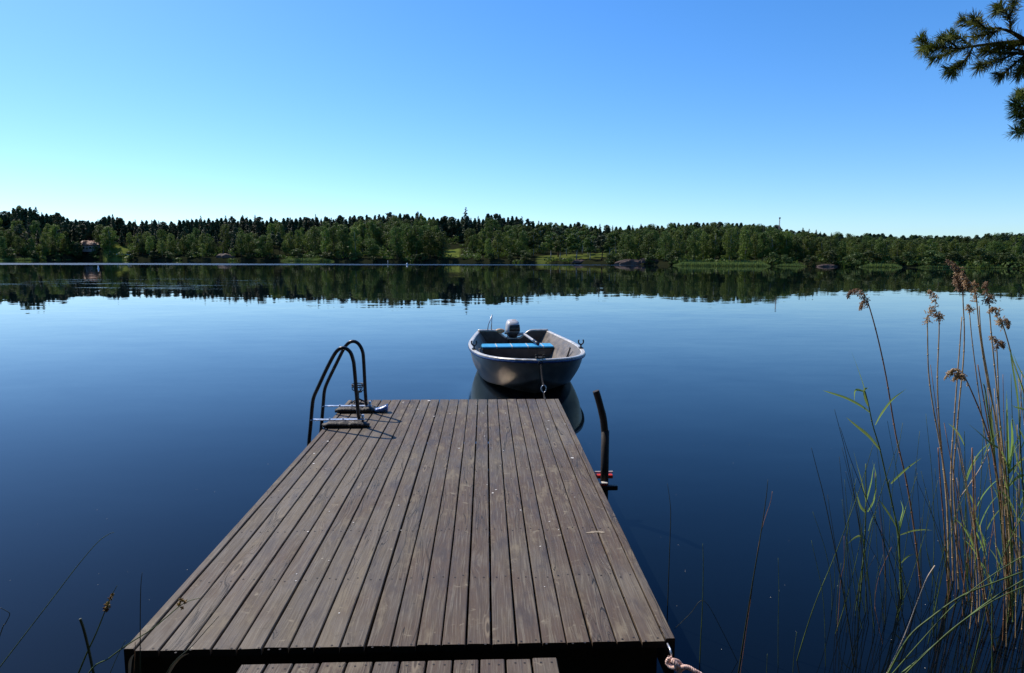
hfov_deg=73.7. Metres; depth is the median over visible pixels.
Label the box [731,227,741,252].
birch tree
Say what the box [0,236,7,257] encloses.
broadleaf tree
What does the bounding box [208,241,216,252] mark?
broadleaf tree
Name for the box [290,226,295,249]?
spruce tree
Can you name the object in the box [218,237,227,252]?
birch tree
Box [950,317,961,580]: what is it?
plumed reed
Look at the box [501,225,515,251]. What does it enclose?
broadleaf tree
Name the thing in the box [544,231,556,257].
birch tree
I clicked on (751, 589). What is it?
rush stem
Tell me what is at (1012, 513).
dry reed
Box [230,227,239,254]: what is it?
spruce tree
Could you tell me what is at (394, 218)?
broadleaf tree
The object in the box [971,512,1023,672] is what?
rush stem
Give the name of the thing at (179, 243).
birch tree
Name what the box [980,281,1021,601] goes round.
plumed reed
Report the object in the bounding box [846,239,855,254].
birch tree
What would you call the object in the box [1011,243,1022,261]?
birch tree
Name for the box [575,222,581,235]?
pine tree
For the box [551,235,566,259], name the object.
birch tree
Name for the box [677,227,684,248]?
birch tree
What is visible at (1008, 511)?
rush stem
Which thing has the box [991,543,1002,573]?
green reed
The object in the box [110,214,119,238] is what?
spruce tree
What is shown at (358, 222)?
birch tree
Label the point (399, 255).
shrub
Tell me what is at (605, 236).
birch tree
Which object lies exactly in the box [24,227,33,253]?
spruce tree
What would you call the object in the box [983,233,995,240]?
broadleaf tree
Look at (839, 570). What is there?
rush stem
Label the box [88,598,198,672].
flowering rush
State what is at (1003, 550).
dry reed
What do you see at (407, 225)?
broadleaf tree
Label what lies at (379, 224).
broadleaf tree
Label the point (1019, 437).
green reed
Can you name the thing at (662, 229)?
broadleaf tree
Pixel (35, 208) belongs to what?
spruce tree
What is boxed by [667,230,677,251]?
birch tree
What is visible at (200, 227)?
spruce tree
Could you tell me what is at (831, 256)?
shrub
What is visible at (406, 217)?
pine tree
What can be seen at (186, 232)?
pine tree
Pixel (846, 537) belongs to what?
rush stem
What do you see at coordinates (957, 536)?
rush stem
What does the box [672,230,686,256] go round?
birch tree
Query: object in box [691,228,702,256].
birch tree
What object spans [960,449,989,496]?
broken straw
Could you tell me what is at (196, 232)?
broadleaf tree
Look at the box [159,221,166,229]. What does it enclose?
pine tree
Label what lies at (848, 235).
broadleaf tree
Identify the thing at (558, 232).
pine tree
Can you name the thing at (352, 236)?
birch tree
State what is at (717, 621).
rush stem
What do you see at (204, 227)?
spruce tree
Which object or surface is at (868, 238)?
broadleaf tree
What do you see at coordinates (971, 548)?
dry reed
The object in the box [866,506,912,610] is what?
rush stem
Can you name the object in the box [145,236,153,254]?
birch tree
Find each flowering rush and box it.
[78,586,116,672]
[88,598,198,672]
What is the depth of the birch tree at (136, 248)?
170.52 m
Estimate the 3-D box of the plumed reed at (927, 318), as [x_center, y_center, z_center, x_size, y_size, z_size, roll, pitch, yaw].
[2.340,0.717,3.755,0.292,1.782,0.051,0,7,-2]
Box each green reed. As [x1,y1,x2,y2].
[823,359,905,598]
[849,458,876,604]
[880,501,926,598]
[888,459,919,581]
[948,423,988,585]
[953,477,988,616]
[966,502,1008,608]
[969,423,998,582]
[969,481,996,580]
[970,394,1023,621]
[976,520,993,607]
[983,384,1008,597]
[989,481,1019,594]
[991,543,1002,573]
[998,432,1023,520]
[1001,441,1023,604]
[1003,484,1023,624]
[1007,383,1018,622]
[1009,352,1023,543]
[1012,354,1023,521]
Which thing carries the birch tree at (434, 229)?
on the shore
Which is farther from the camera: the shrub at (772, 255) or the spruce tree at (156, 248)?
the spruce tree at (156, 248)
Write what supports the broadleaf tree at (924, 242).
on the shore
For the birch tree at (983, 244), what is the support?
on the shore
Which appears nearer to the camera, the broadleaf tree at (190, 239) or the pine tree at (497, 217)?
the broadleaf tree at (190, 239)
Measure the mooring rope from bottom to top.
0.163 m
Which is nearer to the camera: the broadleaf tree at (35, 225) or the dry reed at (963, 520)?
the dry reed at (963, 520)
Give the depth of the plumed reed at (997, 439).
3.71 m
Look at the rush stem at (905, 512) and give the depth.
3.68 m
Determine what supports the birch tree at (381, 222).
on the shore
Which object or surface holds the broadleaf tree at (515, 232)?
on the shore
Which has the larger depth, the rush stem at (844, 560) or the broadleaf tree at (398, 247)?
the broadleaf tree at (398, 247)
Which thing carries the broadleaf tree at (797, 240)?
on the shore
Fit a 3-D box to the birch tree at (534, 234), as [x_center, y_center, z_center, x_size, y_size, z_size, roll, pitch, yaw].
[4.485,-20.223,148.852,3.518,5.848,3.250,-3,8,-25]
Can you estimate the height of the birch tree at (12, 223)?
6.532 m
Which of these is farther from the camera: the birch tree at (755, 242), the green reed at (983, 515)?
the birch tree at (755, 242)
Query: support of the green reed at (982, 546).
on the lake water
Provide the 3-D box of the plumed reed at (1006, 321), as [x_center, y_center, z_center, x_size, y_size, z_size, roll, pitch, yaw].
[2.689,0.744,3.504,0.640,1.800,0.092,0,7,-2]
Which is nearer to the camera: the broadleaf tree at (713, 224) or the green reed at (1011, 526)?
the green reed at (1011, 526)
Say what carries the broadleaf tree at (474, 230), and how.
on the shore
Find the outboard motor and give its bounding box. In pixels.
[504,319,539,344]
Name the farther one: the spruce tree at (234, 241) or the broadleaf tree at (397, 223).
the spruce tree at (234, 241)
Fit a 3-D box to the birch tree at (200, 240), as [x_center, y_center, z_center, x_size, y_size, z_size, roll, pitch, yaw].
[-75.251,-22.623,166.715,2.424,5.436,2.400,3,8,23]
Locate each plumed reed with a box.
[846,288,920,587]
[922,305,949,593]
[926,290,949,576]
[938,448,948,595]
[944,368,1011,616]
[945,259,967,588]
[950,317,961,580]
[958,272,1011,593]
[964,304,998,575]
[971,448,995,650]
[977,365,1007,604]
[979,306,1008,594]
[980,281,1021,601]
[986,306,1023,392]
[988,336,1010,585]
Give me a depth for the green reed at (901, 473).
3.79 m
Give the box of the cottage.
[80,238,100,251]
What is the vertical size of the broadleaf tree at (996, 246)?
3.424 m
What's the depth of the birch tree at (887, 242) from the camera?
106.30 m
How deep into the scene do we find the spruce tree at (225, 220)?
182.38 m
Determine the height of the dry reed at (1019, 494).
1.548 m
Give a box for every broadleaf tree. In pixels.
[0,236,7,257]
[4,229,17,248]
[13,236,25,254]
[28,220,41,243]
[48,237,57,250]
[48,241,58,255]
[92,224,103,249]
[138,239,146,254]
[147,236,156,250]
[156,229,167,242]
[183,234,197,250]
[191,228,199,245]
[191,243,197,253]
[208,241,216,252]
[234,235,247,256]
[242,233,254,252]
[253,235,271,257]
[306,226,323,252]
[314,226,328,247]
[322,221,329,247]
[326,225,344,256]
[335,224,350,258]
[361,218,380,241]
[362,238,381,256]
[364,221,380,251]
[370,222,386,246]
[381,215,402,244]
[387,220,403,250]
[388,226,404,259]
[399,223,418,252]
[405,225,424,253]
[413,219,427,237]
[418,224,431,252]
[422,230,438,257]
[428,218,439,234]
[433,231,450,258]
[463,228,476,251]
[467,229,478,248]
[468,234,479,252]
[481,218,501,249]
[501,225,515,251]
[509,224,526,256]
[515,231,530,255]
[523,225,532,248]
[544,222,553,240]
[617,232,626,253]
[618,229,632,248]
[622,234,634,255]
[630,228,642,254]
[634,229,644,244]
[639,232,657,256]
[643,228,649,248]
[648,230,661,253]
[657,227,668,248]
[658,230,674,261]
[662,223,673,238]
[680,226,692,254]
[686,231,700,259]
[700,226,713,255]
[705,222,717,231]
[714,228,727,258]
[719,222,731,252]
[721,228,738,253]
[739,225,759,250]
[755,224,765,239]
[755,232,771,260]
[760,226,779,251]
[765,229,789,256]
[788,236,803,260]
[792,236,810,254]
[798,231,812,253]
[813,237,822,255]
[821,236,836,252]
[823,239,839,258]
[836,241,847,260]
[843,233,854,241]
[845,236,859,252]
[852,238,865,252]
[857,242,869,257]
[862,235,872,249]
[869,238,887,253]
[873,241,888,260]
[888,241,905,257]
[905,240,919,253]
[914,239,932,255]
[936,239,949,252]
[943,236,952,244]
[953,235,962,242]
[959,242,974,258]
[962,236,971,251]
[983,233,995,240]
[983,240,1005,263]
[990,238,1006,252]
[992,233,1003,241]
[1009,235,1020,252]
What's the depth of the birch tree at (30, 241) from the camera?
162.20 m
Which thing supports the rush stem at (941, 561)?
on the lake water
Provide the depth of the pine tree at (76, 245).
177.20 m
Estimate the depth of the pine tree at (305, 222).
183.76 m
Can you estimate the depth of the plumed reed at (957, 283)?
3.73 m
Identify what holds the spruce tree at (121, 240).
on the shore
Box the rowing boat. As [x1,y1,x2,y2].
[468,315,585,392]
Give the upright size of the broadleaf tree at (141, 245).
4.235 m
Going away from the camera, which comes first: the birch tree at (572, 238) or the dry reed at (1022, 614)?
the dry reed at (1022, 614)
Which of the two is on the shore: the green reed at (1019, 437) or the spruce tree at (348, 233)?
the spruce tree at (348, 233)
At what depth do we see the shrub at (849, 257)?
102.88 m
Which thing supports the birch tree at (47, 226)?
on the shore
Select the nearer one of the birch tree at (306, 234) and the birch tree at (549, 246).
the birch tree at (549, 246)
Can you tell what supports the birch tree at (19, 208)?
on the shore
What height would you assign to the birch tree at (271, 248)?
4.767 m
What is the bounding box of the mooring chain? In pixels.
[540,364,546,399]
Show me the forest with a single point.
(213, 228)
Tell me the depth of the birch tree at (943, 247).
103.36 m
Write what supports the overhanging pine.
on the near bank
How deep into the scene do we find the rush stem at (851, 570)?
3.45 m
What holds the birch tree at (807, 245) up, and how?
on the shore
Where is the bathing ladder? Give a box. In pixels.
[307,340,387,445]
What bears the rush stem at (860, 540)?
on the lake water
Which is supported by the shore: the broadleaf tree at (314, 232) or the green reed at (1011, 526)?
the broadleaf tree at (314, 232)
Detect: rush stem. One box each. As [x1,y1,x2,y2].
[0,532,113,666]
[0,608,9,634]
[79,618,94,672]
[140,576,141,672]
[167,616,218,672]
[667,484,670,622]
[681,600,737,661]
[699,544,703,662]
[738,482,767,672]
[740,491,772,672]
[778,563,778,623]
[796,443,873,660]
[811,448,854,665]
[811,541,825,666]
[813,513,831,590]
[827,495,845,608]
[834,409,868,624]
[835,500,866,633]
[836,567,840,623]
[837,551,844,630]
[839,457,850,606]
[840,428,906,637]
[842,449,869,601]
[842,502,861,627]
[844,479,865,614]
[844,481,855,595]
[846,475,861,601]
[846,492,853,601]
[851,467,874,634]
[853,556,874,614]
[855,442,898,617]
[860,529,898,614]
[865,520,874,610]
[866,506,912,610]
[874,473,884,566]
[875,494,884,623]
[875,547,891,619]
[876,442,884,586]
[879,500,885,620]
[887,421,928,600]
[887,571,1023,672]
[889,423,902,596]
[891,537,903,604]
[892,556,1023,672]
[893,535,920,622]
[895,473,917,618]
[896,482,937,617]
[898,431,919,590]
[901,579,1023,672]
[905,586,1023,672]
[915,477,955,606]
[916,470,921,608]
[920,491,925,559]
[921,472,952,588]
[926,418,933,586]
[926,501,939,590]
[926,548,937,630]
[928,454,971,643]
[933,478,971,636]
[934,518,944,609]
[935,473,950,596]
[945,546,948,617]
[948,460,959,599]
[949,499,969,638]
[955,431,968,591]
[955,526,960,602]
[956,467,976,599]
[957,457,968,605]
[965,432,994,578]
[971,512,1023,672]
[991,593,992,672]
[999,446,1015,598]
[1004,515,1014,599]
[1007,464,1023,628]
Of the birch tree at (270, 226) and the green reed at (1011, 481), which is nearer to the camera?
the green reed at (1011, 481)
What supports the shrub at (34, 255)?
on the shore
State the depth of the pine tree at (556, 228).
163.86 m
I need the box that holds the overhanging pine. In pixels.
[910,0,1023,140]
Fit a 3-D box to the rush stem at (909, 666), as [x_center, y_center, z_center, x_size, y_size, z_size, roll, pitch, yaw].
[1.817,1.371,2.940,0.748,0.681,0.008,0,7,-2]
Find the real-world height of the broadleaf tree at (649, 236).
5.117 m
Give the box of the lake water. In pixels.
[0,260,1023,672]
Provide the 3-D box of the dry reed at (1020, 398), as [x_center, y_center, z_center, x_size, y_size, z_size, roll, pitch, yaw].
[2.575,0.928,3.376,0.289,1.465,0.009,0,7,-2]
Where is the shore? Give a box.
[0,237,1022,268]
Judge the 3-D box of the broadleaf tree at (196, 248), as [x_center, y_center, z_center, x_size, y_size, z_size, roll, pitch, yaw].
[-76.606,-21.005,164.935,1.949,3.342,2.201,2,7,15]
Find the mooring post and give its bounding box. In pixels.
[593,390,617,499]
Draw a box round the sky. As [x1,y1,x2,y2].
[0,0,1023,238]
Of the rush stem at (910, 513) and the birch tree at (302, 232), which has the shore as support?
the birch tree at (302, 232)
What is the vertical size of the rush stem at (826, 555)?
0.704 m
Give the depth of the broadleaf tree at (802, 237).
115.25 m
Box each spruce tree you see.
[13,209,19,221]
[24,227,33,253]
[32,207,42,235]
[35,229,40,252]
[70,221,78,241]
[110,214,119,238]
[119,230,123,244]
[133,222,139,239]
[139,220,144,240]
[149,220,155,238]
[153,232,158,250]
[198,216,203,235]
[198,223,211,247]
[214,231,218,251]
[220,215,230,240]
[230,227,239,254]
[238,215,246,234]
[245,217,249,234]
[251,216,259,236]
[287,217,294,233]
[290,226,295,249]
[342,219,350,248]
[456,207,471,242]
[476,216,480,238]
[491,226,500,251]
[1012,235,1018,252]
[1016,240,1023,256]
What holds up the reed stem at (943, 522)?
in the lake water
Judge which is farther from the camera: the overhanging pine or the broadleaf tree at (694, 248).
the broadleaf tree at (694, 248)
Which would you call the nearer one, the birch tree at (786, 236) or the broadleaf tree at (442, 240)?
the birch tree at (786, 236)
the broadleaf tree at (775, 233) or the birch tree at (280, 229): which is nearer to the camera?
the broadleaf tree at (775, 233)
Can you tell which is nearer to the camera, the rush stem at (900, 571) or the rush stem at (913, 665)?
the rush stem at (913, 665)
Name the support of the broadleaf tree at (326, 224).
on the shore
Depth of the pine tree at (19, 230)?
163.80 m
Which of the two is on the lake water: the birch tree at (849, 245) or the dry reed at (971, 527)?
the dry reed at (971, 527)
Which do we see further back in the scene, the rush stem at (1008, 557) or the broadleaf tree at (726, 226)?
the broadleaf tree at (726, 226)
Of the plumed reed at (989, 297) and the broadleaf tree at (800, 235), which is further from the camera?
the broadleaf tree at (800, 235)
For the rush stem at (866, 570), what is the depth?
3.62 m
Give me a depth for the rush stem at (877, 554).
3.48 m
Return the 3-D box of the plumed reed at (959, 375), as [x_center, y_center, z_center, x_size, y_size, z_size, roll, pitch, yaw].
[2.420,0.897,3.533,0.501,1.488,0.052,0,7,-2]
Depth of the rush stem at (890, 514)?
3.77 m
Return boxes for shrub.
[0,248,15,258]
[26,251,38,258]
[89,251,98,256]
[126,250,136,258]
[149,251,161,258]
[165,251,175,258]
[291,248,302,258]
[319,252,332,261]
[369,256,376,261]
[391,251,404,259]
[411,254,418,261]
[488,253,495,260]
[507,252,516,259]
[520,250,532,259]
[605,253,617,263]
[614,252,627,260]
[643,254,655,263]
[666,250,681,264]
[763,252,779,262]
[780,255,791,262]
[803,255,818,266]
[823,250,837,264]
[843,252,863,266]
[856,250,884,263]
[885,256,900,263]
[893,252,913,263]
[923,250,945,265]
[943,251,963,264]
[951,254,969,264]
[968,248,994,263]
[995,252,1016,265]
[1014,255,1023,266]
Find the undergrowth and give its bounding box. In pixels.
[0,229,1023,268]
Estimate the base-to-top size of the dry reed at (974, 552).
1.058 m
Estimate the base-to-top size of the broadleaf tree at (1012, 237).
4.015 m
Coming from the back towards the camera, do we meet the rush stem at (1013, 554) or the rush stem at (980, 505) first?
the rush stem at (980, 505)
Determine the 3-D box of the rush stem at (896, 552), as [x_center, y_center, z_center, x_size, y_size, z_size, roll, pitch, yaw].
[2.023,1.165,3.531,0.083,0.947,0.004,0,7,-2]
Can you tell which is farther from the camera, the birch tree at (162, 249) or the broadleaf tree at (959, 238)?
the birch tree at (162, 249)
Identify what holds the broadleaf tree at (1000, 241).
on the shore
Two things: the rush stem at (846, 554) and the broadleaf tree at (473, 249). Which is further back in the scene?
the broadleaf tree at (473, 249)
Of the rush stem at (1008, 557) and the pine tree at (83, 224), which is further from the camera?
the pine tree at (83, 224)
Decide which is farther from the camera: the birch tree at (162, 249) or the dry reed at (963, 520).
the birch tree at (162, 249)
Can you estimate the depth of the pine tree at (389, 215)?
185.96 m
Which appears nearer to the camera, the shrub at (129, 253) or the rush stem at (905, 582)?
the rush stem at (905, 582)
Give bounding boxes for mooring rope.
[665,643,701,672]
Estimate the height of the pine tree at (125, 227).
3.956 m
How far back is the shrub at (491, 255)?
141.82 m
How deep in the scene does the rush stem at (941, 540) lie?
3.65 m
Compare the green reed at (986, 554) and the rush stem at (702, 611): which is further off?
the green reed at (986, 554)
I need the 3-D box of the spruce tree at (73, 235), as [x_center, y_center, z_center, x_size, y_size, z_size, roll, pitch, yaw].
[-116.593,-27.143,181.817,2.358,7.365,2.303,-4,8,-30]
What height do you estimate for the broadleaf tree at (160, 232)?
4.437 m
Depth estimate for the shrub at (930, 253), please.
98.08 m
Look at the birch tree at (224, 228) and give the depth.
176.46 m
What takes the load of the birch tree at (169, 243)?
on the shore
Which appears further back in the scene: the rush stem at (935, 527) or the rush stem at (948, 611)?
the rush stem at (935, 527)
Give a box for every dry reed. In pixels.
[930,365,967,600]
[944,423,977,626]
[956,432,977,611]
[957,432,989,620]
[957,481,979,573]
[957,515,964,592]
[958,450,980,621]
[962,497,978,615]
[969,475,975,628]
[971,471,974,598]
[980,526,995,625]
[988,522,993,582]
[990,409,1021,569]
[994,388,1006,646]
[996,404,1009,616]
[1000,437,1004,640]
[1003,386,1017,564]
[1015,425,1017,637]
[1018,378,1023,420]
[1019,376,1021,593]
[1021,600,1023,629]
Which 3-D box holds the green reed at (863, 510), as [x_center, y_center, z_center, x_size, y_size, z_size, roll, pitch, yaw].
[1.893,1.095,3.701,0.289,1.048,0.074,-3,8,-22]
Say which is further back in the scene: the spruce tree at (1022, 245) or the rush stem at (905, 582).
the spruce tree at (1022, 245)
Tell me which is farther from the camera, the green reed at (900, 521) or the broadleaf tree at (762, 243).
the broadleaf tree at (762, 243)
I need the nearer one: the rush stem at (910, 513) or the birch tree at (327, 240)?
the rush stem at (910, 513)
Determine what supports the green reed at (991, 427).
on the lake water
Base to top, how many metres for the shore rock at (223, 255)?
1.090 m
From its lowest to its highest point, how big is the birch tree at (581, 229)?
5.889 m
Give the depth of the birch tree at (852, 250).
106.02 m
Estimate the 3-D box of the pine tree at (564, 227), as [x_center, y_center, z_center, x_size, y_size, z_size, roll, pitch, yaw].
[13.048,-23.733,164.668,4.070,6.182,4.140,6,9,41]
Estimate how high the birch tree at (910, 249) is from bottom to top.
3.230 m
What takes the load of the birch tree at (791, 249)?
on the shore
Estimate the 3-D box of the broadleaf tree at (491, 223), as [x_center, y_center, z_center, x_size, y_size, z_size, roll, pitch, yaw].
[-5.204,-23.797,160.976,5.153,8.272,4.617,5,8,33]
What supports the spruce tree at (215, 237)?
on the shore
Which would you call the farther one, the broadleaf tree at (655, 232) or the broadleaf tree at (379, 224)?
the broadleaf tree at (379, 224)
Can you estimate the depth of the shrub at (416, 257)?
143.97 m
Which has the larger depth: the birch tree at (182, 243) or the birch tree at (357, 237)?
the birch tree at (182, 243)
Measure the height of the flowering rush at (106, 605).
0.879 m
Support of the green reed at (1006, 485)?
on the lake water
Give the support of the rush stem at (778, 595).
on the lake water
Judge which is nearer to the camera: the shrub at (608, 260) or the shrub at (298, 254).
the shrub at (608, 260)
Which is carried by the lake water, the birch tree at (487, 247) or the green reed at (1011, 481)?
the green reed at (1011, 481)
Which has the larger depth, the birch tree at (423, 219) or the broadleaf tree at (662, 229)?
the birch tree at (423, 219)
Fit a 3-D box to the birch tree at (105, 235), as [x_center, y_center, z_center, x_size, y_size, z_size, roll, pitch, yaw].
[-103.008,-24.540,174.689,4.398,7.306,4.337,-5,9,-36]
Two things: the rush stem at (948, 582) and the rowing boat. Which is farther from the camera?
the rowing boat
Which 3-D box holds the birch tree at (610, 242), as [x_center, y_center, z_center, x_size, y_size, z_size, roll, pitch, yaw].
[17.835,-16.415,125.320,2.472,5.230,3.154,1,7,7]
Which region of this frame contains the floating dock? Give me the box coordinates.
[124,399,674,672]
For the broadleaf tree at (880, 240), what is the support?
on the shore
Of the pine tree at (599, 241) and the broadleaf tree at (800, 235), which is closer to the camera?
the broadleaf tree at (800, 235)
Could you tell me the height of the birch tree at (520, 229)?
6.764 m
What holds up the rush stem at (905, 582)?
on the lake water
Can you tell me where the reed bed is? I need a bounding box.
[0,257,1005,268]
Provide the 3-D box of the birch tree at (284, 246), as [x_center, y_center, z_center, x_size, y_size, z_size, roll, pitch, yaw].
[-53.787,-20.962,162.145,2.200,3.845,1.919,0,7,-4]
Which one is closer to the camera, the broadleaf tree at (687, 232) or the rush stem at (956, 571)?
the rush stem at (956, 571)
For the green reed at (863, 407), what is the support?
on the lake water
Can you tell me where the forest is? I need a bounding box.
[0,207,1020,249]
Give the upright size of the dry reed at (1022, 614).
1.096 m
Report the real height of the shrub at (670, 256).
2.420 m
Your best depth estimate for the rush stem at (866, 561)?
3.39 m
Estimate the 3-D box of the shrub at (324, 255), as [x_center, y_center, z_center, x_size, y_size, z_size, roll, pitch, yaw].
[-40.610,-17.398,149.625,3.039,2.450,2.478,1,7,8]
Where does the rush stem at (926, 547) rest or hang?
on the lake water
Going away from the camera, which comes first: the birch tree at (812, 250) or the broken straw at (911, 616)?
the broken straw at (911, 616)
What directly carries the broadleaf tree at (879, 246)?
on the shore
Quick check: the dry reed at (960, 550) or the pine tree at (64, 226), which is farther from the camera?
the pine tree at (64, 226)
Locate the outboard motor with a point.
(512, 328)
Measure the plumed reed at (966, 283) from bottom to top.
1.963 m
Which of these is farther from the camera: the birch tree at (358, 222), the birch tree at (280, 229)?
the birch tree at (280, 229)
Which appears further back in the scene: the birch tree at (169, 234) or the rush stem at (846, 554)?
the birch tree at (169, 234)
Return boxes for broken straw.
[886,565,934,672]
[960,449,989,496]
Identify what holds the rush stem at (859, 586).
on the lake water
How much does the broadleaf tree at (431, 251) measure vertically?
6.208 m
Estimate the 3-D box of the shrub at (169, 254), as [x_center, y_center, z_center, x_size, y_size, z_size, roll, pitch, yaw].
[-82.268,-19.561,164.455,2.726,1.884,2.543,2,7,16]
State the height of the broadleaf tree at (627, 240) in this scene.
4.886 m
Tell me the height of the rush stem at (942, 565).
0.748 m
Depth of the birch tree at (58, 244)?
174.24 m
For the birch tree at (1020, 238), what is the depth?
103.89 m
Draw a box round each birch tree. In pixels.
[9,205,30,218]
[10,221,17,244]
[13,220,27,244]
[25,239,36,254]
[37,238,47,255]
[39,233,51,253]
[42,224,52,239]
[47,224,65,248]
[61,231,69,247]
[99,226,118,253]
[126,232,132,243]
[133,233,145,253]
[142,232,150,242]
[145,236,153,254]
[158,240,166,256]
[166,233,176,246]
[166,236,174,251]
[175,239,182,250]
[180,236,187,251]
[198,233,208,252]
[198,243,206,257]
[204,233,210,250]
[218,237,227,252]
[219,224,231,244]
[252,233,260,253]
[266,223,275,245]
[266,238,273,253]
[275,222,284,246]
[280,240,288,254]
[282,233,294,249]
[285,231,295,253]
[294,229,302,248]
[299,227,305,245]
[303,229,311,252]
[320,227,331,253]
[347,226,362,253]
[349,225,362,250]
[356,219,367,251]
[357,222,367,251]
[378,220,385,240]
[419,215,428,225]
[430,225,439,255]
[477,229,486,252]
[484,238,491,254]
[491,230,506,257]
[505,229,516,252]
[516,226,527,249]
[526,230,540,255]
[529,225,546,253]
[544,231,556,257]
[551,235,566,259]
[562,229,572,255]
[566,229,585,259]
[569,226,581,250]
[575,228,591,254]
[580,230,593,256]
[583,235,595,254]
[590,228,599,252]
[602,233,614,257]
[603,233,615,257]
[610,229,621,251]
[633,233,644,259]
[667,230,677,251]
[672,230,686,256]
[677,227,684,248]
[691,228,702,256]
[697,231,710,257]
[707,229,722,258]
[722,228,737,259]
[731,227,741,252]
[738,229,753,259]
[740,230,752,255]
[748,232,759,259]
[765,236,779,259]
[778,231,794,257]
[783,235,793,256]
[801,239,810,258]
[802,234,816,255]
[810,233,819,240]
[816,241,827,258]
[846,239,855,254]
[847,242,859,256]
[865,240,876,252]
[882,240,893,255]
[889,240,906,259]
[903,242,918,257]
[917,244,928,260]
[925,239,938,259]
[936,243,948,257]
[947,239,963,255]
[968,241,975,261]
[975,240,989,258]
[999,241,1013,255]
[1011,235,1023,251]
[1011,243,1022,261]
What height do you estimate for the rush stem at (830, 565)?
1.208 m
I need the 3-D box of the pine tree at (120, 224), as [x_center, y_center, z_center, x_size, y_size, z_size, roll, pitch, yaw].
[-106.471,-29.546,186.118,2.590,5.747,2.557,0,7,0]
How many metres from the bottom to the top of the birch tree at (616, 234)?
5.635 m
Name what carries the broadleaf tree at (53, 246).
on the shore
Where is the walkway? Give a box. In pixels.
[237,658,558,672]
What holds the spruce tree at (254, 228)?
on the shore
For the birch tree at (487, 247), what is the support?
on the shore
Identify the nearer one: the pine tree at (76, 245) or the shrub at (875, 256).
the shrub at (875, 256)
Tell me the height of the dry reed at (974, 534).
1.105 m
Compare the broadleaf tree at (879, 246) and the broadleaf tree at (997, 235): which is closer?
the broadleaf tree at (879, 246)
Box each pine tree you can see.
[0,211,8,222]
[13,224,25,244]
[52,212,61,232]
[60,222,70,234]
[73,242,79,253]
[75,220,92,253]
[116,218,124,228]
[121,225,128,238]
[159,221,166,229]
[170,223,177,237]
[180,226,189,250]
[228,216,235,230]
[229,224,238,238]
[254,217,264,233]
[270,231,277,252]
[276,232,283,253]
[302,218,314,230]
[334,215,344,224]
[349,216,357,226]
[384,213,396,228]
[403,214,411,224]
[440,216,448,229]
[447,216,456,229]
[493,213,503,228]
[501,218,506,233]
[512,219,521,225]
[525,219,532,232]
[539,224,546,241]
[549,227,564,246]
[550,230,566,256]
[560,225,570,244]
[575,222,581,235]
[593,235,607,260]
[603,225,610,232]
[693,222,699,228]
[716,222,723,229]
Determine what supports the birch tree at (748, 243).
on the shore
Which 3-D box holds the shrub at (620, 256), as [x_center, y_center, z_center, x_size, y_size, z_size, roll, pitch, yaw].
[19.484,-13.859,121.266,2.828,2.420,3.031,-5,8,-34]
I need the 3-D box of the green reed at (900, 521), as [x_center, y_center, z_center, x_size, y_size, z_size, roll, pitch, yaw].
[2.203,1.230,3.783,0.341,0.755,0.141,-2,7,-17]
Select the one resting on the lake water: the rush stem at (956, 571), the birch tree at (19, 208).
the rush stem at (956, 571)
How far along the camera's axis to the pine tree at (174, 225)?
183.46 m
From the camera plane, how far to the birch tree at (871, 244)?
110.56 m
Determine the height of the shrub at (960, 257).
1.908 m
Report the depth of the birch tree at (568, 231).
145.97 m
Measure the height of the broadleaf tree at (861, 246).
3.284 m
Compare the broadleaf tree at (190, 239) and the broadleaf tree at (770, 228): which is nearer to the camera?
the broadleaf tree at (770, 228)
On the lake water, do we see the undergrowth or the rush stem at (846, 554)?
the rush stem at (846, 554)
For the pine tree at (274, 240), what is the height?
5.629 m
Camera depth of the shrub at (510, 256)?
139.59 m
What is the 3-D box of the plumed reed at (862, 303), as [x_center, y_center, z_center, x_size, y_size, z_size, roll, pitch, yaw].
[2.093,0.675,3.810,0.574,1.886,0.053,0,7,-2]
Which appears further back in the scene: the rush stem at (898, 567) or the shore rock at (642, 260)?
the shore rock at (642, 260)
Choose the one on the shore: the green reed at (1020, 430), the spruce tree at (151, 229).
the spruce tree at (151, 229)
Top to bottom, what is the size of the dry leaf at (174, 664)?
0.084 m
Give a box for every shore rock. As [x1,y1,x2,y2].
[216,253,234,257]
[572,259,584,262]
[614,259,640,264]
[639,258,658,262]
[816,264,837,266]
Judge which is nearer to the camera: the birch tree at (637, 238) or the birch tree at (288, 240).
the birch tree at (637, 238)
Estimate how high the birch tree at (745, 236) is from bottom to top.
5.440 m
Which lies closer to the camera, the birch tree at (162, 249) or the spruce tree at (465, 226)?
the birch tree at (162, 249)
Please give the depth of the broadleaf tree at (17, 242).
159.59 m
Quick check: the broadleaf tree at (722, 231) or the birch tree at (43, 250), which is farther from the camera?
the birch tree at (43, 250)
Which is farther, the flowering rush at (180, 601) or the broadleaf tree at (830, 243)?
the broadleaf tree at (830, 243)
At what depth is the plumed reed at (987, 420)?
3.59 m
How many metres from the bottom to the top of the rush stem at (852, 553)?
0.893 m
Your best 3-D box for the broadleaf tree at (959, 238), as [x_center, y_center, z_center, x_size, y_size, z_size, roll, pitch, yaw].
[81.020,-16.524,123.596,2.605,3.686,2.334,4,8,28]
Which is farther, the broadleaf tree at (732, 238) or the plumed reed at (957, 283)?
the broadleaf tree at (732, 238)
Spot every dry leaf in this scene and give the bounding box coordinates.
[128,655,133,672]
[168,653,188,672]
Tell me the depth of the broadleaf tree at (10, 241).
162.02 m

